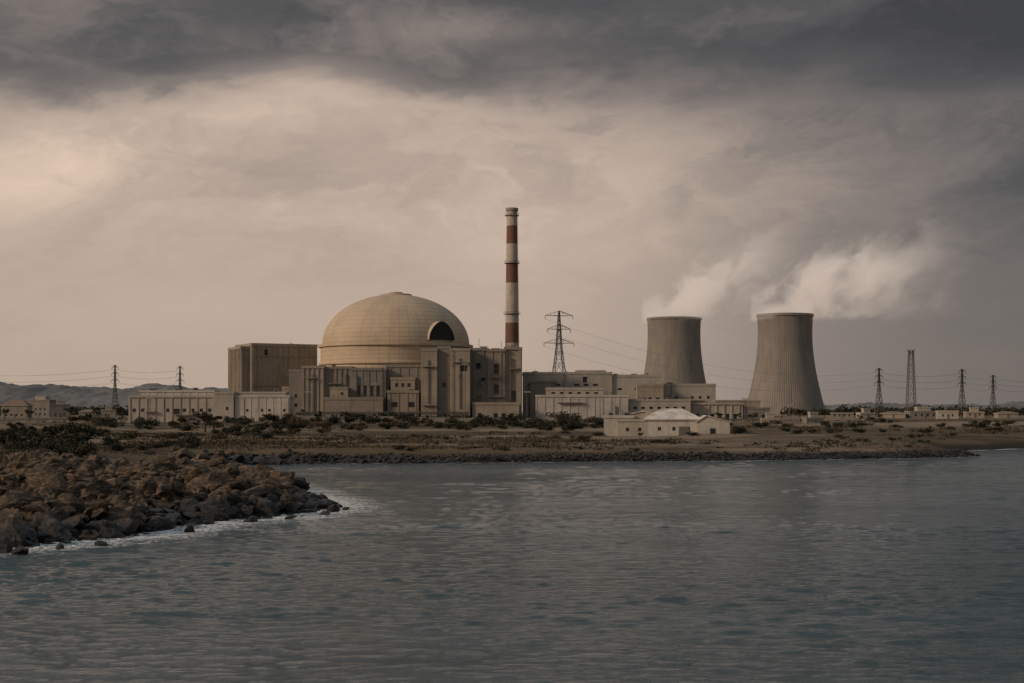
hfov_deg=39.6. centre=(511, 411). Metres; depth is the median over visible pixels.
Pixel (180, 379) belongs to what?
electricity pylon
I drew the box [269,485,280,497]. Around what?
boulder
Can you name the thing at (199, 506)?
boulder
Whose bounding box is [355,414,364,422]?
tree
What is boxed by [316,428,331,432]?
bush
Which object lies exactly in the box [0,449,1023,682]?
water
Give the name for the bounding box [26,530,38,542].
boulder
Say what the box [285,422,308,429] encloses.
bush
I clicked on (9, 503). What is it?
boulder
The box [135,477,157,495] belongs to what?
boulder
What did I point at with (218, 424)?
bush
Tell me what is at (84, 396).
hills
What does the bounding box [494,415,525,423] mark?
bush
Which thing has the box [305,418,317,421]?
bush
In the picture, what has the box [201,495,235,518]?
boulder
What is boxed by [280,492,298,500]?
boulder
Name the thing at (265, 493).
boulder
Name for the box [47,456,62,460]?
boulder
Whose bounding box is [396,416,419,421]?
bush
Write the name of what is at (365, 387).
window
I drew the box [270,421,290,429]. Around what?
bush
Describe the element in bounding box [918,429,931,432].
bush
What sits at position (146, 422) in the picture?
bush
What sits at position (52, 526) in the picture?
boulder
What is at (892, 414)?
house
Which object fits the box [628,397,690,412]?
workshop building
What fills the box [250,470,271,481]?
boulder
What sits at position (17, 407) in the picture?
house
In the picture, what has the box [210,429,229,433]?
bush
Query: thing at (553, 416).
bush
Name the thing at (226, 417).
bush
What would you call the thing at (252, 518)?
boulder
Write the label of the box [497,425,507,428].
bush
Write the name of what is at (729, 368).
power line
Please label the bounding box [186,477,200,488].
boulder
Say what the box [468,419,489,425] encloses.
bush
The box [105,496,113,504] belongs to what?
boulder
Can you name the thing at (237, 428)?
bush
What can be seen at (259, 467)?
boulder
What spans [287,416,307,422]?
bush
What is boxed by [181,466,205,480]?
boulder
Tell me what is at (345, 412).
tree
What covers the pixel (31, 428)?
tree
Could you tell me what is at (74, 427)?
bush
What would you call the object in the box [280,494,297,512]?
boulder
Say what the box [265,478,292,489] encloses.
boulder
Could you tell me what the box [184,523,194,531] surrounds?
boulder
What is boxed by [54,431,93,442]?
bush
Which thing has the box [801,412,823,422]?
house
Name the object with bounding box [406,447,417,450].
bush
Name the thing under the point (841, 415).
house
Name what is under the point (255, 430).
bush
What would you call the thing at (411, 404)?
window
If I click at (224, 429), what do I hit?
bush
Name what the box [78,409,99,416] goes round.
house
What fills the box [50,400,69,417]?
house
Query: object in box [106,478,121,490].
boulder
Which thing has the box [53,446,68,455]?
bush
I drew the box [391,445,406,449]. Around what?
bush
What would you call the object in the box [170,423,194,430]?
bush
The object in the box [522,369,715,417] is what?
service building
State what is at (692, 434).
bush
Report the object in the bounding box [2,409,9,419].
tree
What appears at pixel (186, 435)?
bush
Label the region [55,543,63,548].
boulder
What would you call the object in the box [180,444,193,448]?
bush
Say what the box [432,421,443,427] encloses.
bush
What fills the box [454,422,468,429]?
bush
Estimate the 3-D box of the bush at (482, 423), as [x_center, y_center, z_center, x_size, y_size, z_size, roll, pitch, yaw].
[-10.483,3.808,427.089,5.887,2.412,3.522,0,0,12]
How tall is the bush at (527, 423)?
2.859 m
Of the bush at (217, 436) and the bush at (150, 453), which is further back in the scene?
the bush at (217, 436)
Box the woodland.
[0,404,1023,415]
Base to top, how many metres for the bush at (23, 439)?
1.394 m
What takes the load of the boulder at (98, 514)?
on the ground at (730, 442)
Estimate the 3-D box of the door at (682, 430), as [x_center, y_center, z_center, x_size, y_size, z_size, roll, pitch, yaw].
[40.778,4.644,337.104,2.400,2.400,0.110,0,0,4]
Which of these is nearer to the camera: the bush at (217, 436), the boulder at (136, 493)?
the boulder at (136, 493)
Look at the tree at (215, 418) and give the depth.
378.52 m
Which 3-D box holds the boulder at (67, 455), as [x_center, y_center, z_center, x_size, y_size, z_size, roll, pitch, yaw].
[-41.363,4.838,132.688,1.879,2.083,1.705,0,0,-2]
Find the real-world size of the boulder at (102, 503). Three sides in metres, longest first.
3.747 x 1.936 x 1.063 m
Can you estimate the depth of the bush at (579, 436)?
298.61 m
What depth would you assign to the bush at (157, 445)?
216.83 m
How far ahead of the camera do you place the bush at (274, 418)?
514.43 m
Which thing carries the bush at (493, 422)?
on the ground at (730, 442)
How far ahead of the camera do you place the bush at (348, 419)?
484.51 m
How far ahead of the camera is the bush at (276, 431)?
347.69 m
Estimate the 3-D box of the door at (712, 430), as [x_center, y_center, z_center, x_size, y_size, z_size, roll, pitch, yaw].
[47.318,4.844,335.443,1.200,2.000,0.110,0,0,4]
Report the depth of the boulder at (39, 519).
90.70 m
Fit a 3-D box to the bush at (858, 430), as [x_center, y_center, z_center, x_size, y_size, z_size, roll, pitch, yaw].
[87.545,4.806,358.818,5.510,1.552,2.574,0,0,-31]
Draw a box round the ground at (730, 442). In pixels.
[0,412,1023,543]
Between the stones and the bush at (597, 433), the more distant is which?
the bush at (597, 433)
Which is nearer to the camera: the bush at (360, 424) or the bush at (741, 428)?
the bush at (741, 428)
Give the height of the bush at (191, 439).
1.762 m
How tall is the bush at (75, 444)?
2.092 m
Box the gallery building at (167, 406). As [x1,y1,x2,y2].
[128,388,219,422]
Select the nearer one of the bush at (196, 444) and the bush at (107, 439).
the bush at (196, 444)
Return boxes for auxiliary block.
[227,342,317,391]
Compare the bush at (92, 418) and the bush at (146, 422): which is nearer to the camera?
the bush at (146, 422)
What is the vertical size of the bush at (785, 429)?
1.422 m
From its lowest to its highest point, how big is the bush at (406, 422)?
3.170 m
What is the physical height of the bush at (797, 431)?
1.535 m
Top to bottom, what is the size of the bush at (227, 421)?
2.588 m
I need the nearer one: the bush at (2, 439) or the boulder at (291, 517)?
the boulder at (291, 517)
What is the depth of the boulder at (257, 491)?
112.87 m
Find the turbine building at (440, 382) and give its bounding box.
[295,341,521,417]
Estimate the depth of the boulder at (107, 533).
90.24 m
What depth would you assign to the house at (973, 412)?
677.99 m
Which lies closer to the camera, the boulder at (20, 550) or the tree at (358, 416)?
the boulder at (20, 550)
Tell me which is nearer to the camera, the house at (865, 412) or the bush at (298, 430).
the bush at (298, 430)
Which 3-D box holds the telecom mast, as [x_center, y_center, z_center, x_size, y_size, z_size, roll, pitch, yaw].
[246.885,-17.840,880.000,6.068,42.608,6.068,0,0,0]
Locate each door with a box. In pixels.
[679,427,688,434]
[710,428,714,433]
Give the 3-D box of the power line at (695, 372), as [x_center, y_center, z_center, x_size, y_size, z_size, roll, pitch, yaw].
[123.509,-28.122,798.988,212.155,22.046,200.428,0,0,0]
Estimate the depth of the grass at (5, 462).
255.68 m
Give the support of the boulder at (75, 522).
on the ground at (730, 442)
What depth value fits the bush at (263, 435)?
285.60 m
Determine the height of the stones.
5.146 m
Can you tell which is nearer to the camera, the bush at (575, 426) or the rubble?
the rubble
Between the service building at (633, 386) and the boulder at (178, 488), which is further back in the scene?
the service building at (633, 386)
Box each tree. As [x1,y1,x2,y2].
[0,422,18,442]
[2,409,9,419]
[8,421,25,434]
[23,426,36,434]
[24,410,34,419]
[42,426,53,435]
[60,427,71,435]
[64,407,73,416]
[84,414,92,423]
[92,408,100,416]
[188,418,201,430]
[192,411,212,431]
[205,416,221,430]
[340,411,351,422]
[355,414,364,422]
[395,414,408,424]
[408,416,414,426]
[936,423,945,433]
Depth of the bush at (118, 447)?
208.16 m
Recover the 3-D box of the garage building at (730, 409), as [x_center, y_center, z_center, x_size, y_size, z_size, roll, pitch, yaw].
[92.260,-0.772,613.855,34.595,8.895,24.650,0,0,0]
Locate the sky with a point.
(183, 183)
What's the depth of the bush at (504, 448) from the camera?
237.15 m
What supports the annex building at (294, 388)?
on the ground at (730, 442)
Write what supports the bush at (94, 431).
on the ground at (730, 442)
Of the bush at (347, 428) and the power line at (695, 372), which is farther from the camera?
the power line at (695, 372)
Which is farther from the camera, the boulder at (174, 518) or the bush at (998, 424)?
the bush at (998, 424)
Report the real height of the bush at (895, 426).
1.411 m
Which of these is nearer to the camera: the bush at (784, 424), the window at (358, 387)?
the bush at (784, 424)
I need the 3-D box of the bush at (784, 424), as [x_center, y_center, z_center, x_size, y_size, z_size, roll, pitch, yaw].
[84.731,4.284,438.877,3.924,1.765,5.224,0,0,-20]
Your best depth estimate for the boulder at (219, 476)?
113.89 m
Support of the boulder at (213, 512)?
on the ground at (730, 442)
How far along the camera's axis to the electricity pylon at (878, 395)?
899.42 m
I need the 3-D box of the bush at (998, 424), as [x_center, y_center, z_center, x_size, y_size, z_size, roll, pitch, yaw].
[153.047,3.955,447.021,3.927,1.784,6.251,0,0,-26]
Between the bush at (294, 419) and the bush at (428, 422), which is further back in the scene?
the bush at (294, 419)
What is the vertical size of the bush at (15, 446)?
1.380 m
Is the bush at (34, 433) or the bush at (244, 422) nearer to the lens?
the bush at (34, 433)
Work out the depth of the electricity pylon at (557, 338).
699.46 m
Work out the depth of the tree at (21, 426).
307.92 m
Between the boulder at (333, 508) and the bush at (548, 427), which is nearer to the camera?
the boulder at (333, 508)
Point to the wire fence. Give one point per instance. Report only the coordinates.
(602, 417)
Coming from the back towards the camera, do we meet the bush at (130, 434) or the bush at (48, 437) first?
the bush at (130, 434)
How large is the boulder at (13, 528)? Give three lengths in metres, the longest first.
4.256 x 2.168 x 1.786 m
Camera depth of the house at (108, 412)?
730.22 m
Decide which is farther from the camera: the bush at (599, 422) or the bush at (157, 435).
the bush at (599, 422)
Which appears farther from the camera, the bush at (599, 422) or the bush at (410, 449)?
the bush at (599, 422)
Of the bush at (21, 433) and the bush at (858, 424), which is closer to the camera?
the bush at (21, 433)
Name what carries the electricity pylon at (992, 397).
on the ground at (730, 442)
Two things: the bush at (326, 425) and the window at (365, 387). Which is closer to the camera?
the bush at (326, 425)
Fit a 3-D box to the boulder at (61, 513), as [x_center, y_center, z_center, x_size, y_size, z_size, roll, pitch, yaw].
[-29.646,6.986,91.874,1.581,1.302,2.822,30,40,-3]
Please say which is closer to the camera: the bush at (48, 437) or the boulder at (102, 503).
the boulder at (102, 503)
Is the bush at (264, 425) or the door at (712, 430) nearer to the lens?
the door at (712, 430)
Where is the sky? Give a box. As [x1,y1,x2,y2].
[0,0,1023,411]
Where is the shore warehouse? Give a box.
[603,408,730,436]
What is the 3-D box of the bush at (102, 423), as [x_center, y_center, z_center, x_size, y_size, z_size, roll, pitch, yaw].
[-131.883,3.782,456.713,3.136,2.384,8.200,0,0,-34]
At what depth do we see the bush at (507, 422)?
468.96 m
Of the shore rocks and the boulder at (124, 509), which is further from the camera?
the shore rocks
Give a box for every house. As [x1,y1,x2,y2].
[0,399,32,417]
[26,396,55,416]
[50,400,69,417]
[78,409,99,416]
[100,406,115,417]
[760,412,778,423]
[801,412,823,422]
[830,412,853,418]
[856,408,875,417]
[879,411,905,417]
[904,407,935,417]
[935,410,958,418]
[963,407,984,417]
[993,411,1018,417]
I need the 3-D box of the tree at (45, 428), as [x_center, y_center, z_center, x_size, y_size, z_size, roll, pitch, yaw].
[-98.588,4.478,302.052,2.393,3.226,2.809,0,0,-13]
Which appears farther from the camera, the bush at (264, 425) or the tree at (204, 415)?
the bush at (264, 425)
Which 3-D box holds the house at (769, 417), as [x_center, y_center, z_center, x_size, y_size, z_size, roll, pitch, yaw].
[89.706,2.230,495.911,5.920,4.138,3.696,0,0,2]
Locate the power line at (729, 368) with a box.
[549,320,867,375]
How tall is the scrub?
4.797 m
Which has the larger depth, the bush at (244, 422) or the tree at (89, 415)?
the tree at (89, 415)
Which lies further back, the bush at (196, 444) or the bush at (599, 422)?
the bush at (599, 422)
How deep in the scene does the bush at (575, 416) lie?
551.18 m
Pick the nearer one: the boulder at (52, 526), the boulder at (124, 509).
the boulder at (52, 526)
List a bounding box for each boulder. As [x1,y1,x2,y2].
[0,497,29,511]
[0,507,27,546]
[0,536,12,552]
[5,490,44,502]
[7,461,34,470]
[11,546,28,554]
[25,463,68,488]
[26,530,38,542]
[26,542,39,546]
[28,528,36,540]
[29,511,57,529]
[37,518,71,536]
[44,459,72,469]
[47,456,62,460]
[47,506,69,520]
[51,486,79,499]
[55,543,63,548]
[60,453,77,458]
[61,515,84,529]
[77,529,97,539]
[83,499,108,521]
[84,479,119,498]
[84,519,108,532]
[90,508,107,520]
[94,541,108,545]
[98,526,124,538]
[102,463,118,470]
[102,500,143,526]
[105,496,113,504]
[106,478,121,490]
[108,517,139,534]
[109,495,122,506]
[115,460,149,475]
[118,480,128,489]
[122,490,145,498]
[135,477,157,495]
[163,512,179,528]
[171,482,185,497]
[178,461,199,467]
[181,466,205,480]
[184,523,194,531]
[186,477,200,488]
[192,470,239,488]
[197,501,227,513]
[200,504,218,513]
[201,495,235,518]
[202,481,227,491]
[202,504,228,520]
[208,488,233,505]
[241,487,265,496]
[243,515,257,521]
[246,494,259,505]
[247,484,269,497]
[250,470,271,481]
[254,464,274,471]
[255,500,278,516]
[263,469,278,477]
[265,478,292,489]
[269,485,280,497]
[274,471,294,478]
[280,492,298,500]
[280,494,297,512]
[285,515,296,519]
[293,477,309,490]
[318,511,329,514]
[326,504,339,511]
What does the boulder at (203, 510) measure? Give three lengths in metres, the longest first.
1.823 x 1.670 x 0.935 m
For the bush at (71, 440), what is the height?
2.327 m
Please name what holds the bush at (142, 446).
on the ground at (730, 442)
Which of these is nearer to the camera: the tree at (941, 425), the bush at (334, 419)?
the tree at (941, 425)
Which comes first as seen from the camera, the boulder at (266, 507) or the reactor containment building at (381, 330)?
the boulder at (266, 507)
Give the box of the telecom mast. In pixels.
[905,350,916,410]
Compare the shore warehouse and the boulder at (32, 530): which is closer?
the boulder at (32, 530)
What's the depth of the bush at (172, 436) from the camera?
285.68 m
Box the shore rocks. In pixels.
[226,448,980,463]
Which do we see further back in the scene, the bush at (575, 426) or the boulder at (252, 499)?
the bush at (575, 426)
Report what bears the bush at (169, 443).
on the ground at (730, 442)
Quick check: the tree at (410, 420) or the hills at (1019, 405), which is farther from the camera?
the hills at (1019, 405)
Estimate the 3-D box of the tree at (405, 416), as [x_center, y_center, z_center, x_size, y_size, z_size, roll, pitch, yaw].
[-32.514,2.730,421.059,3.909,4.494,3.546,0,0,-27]
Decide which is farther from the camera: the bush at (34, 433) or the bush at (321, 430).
the bush at (321, 430)
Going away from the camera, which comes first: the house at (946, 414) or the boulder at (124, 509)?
the boulder at (124, 509)
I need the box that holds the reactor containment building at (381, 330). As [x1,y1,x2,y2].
[318,292,472,367]
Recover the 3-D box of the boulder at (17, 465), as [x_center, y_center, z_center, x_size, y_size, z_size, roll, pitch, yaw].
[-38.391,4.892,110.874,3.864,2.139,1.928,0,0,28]
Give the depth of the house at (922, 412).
688.60 m
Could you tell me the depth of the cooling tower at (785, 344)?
1079.90 m
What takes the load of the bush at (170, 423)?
on the ground at (730, 442)
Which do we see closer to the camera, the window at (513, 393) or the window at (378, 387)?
the window at (513, 393)
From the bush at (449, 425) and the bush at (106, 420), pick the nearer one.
the bush at (449, 425)
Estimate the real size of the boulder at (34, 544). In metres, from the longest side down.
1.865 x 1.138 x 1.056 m
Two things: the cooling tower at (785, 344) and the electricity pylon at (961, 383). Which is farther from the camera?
the cooling tower at (785, 344)
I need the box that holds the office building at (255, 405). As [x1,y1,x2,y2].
[214,389,294,421]
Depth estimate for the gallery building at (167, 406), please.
560.00 m
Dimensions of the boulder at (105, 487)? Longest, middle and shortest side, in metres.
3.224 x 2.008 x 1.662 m
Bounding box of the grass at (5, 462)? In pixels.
[0,435,571,474]
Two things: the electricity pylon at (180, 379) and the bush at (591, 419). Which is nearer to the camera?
the bush at (591, 419)
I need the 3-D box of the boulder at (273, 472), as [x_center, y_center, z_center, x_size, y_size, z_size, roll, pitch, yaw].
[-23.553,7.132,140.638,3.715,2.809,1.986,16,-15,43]
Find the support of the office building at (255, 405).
on the ground at (730, 442)
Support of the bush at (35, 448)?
on the ground at (730, 442)
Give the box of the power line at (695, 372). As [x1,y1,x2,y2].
[562,337,869,382]
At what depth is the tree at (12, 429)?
273.73 m
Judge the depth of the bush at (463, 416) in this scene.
574.44 m
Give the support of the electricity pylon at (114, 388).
on the ground at (730, 442)
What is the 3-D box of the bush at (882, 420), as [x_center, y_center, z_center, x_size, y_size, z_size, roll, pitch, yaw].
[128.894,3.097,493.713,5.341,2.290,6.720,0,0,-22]
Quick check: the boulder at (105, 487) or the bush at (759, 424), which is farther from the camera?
the bush at (759, 424)
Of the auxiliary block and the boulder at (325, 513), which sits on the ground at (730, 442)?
the auxiliary block
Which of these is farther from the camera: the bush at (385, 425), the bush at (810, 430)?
the bush at (385, 425)
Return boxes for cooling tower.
[644,316,705,383]
[748,313,824,415]
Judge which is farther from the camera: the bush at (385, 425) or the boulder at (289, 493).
the bush at (385, 425)
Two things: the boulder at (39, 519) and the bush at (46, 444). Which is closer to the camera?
the boulder at (39, 519)
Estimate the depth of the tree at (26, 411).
626.69 m
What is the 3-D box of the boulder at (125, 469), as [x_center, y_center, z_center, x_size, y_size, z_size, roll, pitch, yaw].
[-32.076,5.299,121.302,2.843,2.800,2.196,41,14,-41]
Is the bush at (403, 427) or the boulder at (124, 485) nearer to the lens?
the boulder at (124, 485)
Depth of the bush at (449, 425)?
398.22 m
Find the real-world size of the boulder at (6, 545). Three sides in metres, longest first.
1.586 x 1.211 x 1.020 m
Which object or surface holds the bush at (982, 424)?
on the ground at (730, 442)
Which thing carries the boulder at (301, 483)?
on the ground at (730, 442)
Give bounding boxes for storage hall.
[535,387,628,419]
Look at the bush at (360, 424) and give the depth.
399.37 m
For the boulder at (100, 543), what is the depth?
85.95 m
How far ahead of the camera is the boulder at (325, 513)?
111.32 m
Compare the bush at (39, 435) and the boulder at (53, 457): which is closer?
the boulder at (53, 457)
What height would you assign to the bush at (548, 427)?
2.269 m
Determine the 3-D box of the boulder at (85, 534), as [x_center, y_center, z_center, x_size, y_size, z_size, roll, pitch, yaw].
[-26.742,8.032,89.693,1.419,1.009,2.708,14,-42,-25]
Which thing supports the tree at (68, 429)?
on the ground at (730, 442)
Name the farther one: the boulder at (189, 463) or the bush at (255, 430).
the bush at (255, 430)
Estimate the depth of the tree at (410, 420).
441.55 m
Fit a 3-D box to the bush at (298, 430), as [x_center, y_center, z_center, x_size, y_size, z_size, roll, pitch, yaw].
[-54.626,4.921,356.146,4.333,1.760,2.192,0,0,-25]
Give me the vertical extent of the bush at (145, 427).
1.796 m
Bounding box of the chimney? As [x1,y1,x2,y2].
[504,207,519,346]
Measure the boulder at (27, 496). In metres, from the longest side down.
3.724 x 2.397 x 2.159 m
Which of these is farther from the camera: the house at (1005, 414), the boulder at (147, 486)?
the house at (1005, 414)
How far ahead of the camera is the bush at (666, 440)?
271.22 m
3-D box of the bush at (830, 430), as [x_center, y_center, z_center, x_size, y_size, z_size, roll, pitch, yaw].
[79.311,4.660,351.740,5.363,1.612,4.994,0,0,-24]
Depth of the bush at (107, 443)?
254.15 m
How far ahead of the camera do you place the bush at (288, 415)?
542.70 m
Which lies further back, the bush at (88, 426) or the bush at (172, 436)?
the bush at (88, 426)
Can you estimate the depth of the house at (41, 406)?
830.25 m
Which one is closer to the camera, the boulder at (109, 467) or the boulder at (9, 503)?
the boulder at (9, 503)
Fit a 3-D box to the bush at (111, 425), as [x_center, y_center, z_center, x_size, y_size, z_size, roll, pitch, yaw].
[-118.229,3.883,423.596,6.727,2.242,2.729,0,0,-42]
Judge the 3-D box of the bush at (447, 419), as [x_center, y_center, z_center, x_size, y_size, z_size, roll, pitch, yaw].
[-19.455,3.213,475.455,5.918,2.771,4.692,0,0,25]
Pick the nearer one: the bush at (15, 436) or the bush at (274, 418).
the bush at (15, 436)
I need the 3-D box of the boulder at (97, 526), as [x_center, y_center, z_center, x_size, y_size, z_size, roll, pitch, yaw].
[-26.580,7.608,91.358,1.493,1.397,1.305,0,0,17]
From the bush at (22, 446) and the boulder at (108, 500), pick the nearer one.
the boulder at (108, 500)
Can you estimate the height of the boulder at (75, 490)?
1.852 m
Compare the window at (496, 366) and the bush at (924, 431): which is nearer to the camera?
the bush at (924, 431)
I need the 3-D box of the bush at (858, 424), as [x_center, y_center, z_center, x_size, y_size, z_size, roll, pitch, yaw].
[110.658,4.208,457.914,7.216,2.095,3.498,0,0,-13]
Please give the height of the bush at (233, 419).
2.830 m
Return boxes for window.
[357,386,359,396]
[364,386,366,396]
[371,386,373,396]
[377,386,379,396]
[409,402,414,406]
[476,381,480,387]
[494,364,498,373]
[494,385,498,393]
[510,391,515,401]
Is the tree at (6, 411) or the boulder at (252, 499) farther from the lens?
the tree at (6, 411)
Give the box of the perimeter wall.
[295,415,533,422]
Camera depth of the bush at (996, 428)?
384.43 m
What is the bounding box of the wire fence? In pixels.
[544,416,776,422]
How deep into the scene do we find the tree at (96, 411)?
730.14 m
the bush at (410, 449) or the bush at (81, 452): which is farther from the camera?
the bush at (410, 449)
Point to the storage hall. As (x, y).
(585, 402)
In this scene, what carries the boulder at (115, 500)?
on the ground at (730, 442)
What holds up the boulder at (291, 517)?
in the water
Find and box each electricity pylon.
[111,365,119,416]
[176,366,183,389]
[545,311,572,371]
[874,368,883,416]
[957,369,966,416]
[988,375,996,415]
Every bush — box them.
[0,436,14,443]
[2,441,28,451]
[5,433,32,441]
[7,443,31,449]
[18,425,28,436]
[18,437,33,441]
[19,439,60,451]
[23,446,39,451]
[24,430,37,436]
[28,435,70,447]
[33,431,65,439]
[33,440,67,453]
[38,423,88,437]
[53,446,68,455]
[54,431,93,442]
[56,441,100,454]
[59,436,91,447]
[65,444,91,457]
[66,415,84,420]
[71,424,95,434]
[80,427,100,436]
[88,415,112,421]
[91,417,116,423]
[95,420,106,425]
[101,437,120,442]
[103,441,119,445]
[106,422,124,427]
[108,443,133,450]
[113,430,140,439]
[131,419,160,426]
[132,443,150,449]
[135,425,152,429]
[143,451,154,454]
[145,442,168,448]
[152,432,179,438]
[159,439,176,445]
[165,434,175,438]
[167,420,179,427]
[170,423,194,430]
[171,437,201,444]
[172,431,193,437]
[177,417,186,421]
[177,440,203,446]
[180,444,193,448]
[206,416,227,422]
[206,421,223,427]
[209,432,227,438]
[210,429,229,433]
[214,428,232,432]
[225,418,243,423]
[227,417,245,421]
[228,424,252,432]
[232,431,256,436]
[237,420,249,424]
[240,415,265,422]
[242,428,262,433]
[256,423,270,427]
[256,431,275,438]
[264,413,279,421]
[266,428,286,434]
[269,413,293,420]
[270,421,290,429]
[276,418,289,423]
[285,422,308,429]
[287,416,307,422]
[287,428,301,433]
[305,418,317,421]
[307,421,332,428]
[315,414,339,423]
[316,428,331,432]
[338,415,354,423]
[340,422,365,427]
[340,424,355,429]
[348,413,372,421]
[353,425,367,430]
[365,418,381,423]
[372,417,395,422]
[377,422,392,428]
[388,419,410,425]
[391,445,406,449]
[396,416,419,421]
[396,425,409,428]
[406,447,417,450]
[410,419,433,426]
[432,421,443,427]
[444,423,470,428]
[445,418,458,422]
[449,420,465,423]
[453,414,469,417]
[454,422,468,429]
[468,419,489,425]
[470,421,486,427]
[483,415,509,424]
[492,446,509,449]
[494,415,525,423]
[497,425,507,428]
[500,419,512,425]
[519,421,540,428]
[536,421,558,429]
[540,424,553,430]
[545,410,570,420]
[554,412,582,421]
[557,418,576,425]
[561,422,582,430]
[568,435,584,438]
[583,416,603,422]
[592,419,603,425]
[592,431,603,435]
[650,439,668,442]
[685,431,701,435]
[730,426,746,430]
[752,421,770,426]
[781,423,794,426]
[781,427,790,431]
[790,429,803,433]
[803,428,821,432]
[824,422,848,427]
[824,428,844,432]
[847,422,865,426]
[851,428,865,432]
[874,418,893,422]
[889,424,903,427]
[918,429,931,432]
[971,422,988,427]
[984,427,1005,430]
[992,422,1007,425]
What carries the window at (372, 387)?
in the turbine building at (440, 382)
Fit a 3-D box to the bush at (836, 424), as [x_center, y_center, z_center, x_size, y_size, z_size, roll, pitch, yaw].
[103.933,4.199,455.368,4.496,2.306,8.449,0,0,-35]
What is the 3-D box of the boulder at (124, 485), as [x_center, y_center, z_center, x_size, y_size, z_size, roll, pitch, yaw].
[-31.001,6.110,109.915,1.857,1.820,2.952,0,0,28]
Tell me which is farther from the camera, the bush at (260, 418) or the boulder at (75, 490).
the bush at (260, 418)
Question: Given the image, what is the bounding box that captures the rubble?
[0,447,338,547]
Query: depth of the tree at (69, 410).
726.21 m
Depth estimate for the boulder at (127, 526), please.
91.91 m
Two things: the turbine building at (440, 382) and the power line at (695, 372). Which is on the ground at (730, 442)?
the turbine building at (440, 382)
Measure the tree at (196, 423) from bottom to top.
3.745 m
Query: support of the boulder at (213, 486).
on the ground at (730, 442)
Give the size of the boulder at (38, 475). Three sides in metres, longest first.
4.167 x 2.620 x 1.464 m
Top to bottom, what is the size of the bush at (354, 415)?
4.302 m
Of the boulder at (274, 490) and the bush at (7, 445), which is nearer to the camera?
the boulder at (274, 490)
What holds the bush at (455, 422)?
on the ground at (730, 442)
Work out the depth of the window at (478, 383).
597.81 m
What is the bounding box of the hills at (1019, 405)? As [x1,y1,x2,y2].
[824,401,1023,409]
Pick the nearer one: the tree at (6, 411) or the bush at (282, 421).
the bush at (282, 421)
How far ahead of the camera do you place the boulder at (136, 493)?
109.51 m
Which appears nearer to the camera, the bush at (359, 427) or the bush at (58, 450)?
the bush at (58, 450)
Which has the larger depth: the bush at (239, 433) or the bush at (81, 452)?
the bush at (239, 433)
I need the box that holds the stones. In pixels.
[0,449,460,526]
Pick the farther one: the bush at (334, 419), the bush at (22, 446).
the bush at (334, 419)
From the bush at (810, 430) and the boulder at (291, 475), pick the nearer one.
the boulder at (291, 475)
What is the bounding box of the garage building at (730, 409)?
[690,400,769,418]
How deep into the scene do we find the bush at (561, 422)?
448.57 m
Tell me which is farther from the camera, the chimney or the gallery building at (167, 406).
the chimney
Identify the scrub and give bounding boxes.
[0,418,1023,451]
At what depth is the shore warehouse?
337.79 m
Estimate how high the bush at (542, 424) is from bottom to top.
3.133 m
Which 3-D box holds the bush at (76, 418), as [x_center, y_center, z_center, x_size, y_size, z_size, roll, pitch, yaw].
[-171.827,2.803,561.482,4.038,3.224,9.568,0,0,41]
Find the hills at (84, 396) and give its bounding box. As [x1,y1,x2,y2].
[0,382,522,413]
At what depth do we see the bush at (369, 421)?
483.40 m
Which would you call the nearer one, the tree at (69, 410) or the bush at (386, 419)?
the bush at (386, 419)
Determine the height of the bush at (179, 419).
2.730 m
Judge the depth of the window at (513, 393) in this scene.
597.52 m
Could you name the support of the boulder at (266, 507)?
on the ground at (730, 442)
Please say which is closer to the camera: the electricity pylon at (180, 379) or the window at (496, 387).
the window at (496, 387)
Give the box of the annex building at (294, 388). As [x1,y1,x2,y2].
[282,369,301,415]
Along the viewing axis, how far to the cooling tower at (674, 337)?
1179.56 m
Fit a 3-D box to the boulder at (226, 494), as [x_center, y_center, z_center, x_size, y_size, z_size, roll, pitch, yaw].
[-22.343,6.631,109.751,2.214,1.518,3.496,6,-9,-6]
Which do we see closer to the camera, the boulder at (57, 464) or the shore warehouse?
the boulder at (57, 464)

